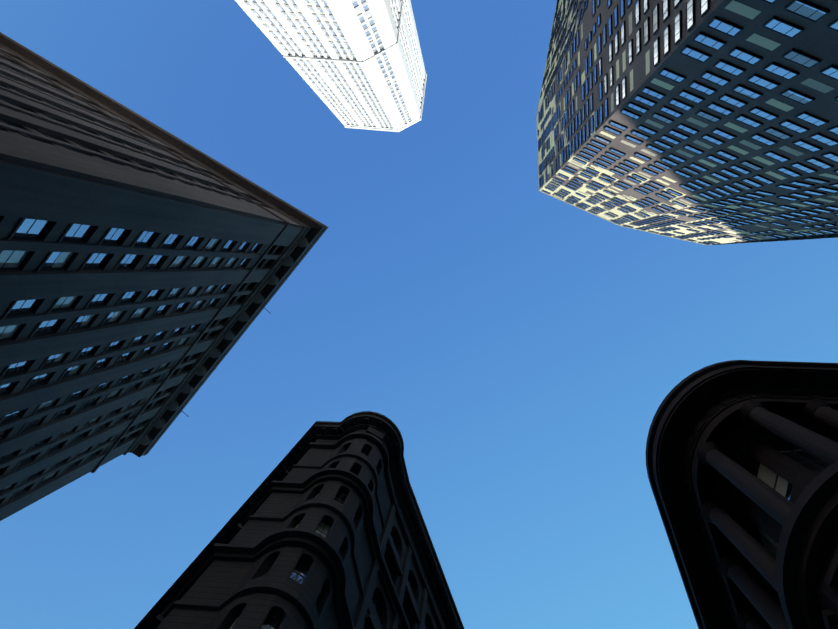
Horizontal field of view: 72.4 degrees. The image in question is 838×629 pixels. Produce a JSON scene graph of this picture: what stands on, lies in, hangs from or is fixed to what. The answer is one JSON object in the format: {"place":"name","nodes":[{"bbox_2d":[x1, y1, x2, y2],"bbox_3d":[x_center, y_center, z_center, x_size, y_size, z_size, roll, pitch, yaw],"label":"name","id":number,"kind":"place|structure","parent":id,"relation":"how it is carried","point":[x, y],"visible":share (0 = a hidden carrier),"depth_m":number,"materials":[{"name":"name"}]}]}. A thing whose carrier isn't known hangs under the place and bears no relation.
{"place":"outdoors","nodes":[
{"label":"outdoors","id":0,"kind":"place"},
{"bbox_2d":[0,0,837,628],"label":"sky","id":1,"kind":"structure","parent":0,"point":[523,345],"materials":[{"name":"blue"}]},
{"bbox_3d":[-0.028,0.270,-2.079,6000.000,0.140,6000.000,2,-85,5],"label":"ground","id":2,"kind":"structure","parent":0,"visible":0},
{"bbox_2d":[0,32,327,520],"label":"building","id":3,"kind":"structure","parent":2,"relation":"on","point":[147,268],"depth_m":50.15,"materials":[{"name":"stone"}]},
{"bbox_2d":[134,411,463,628],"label":"building","id":4,"kind":"structure","parent":2,"relation":"on","point":[324,527],"depth_m":33.24,"materials":[{"name":"stone"}]},
{"bbox_2d":[235,0,426,131],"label":"tower","id":5,"kind":"structure","parent":2,"relation":"on","point":[357,64],"depth_m":147.57,"materials":[{"name":"concrete"}]},
{"bbox_2d":[536,0,837,244],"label":"skyscraper","id":6,"kind":"structure","parent":2,"relation":"on","point":[709,122],"depth_m":73.06,"materials":[{"name":"concrete"}]},
{"bbox_2d":[646,360,837,628],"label":"building","id":7,"kind":"structure","parent":2,"relation":"on","point":[742,463],"depth_m":29.75,"materials":[{"name":"stone"}]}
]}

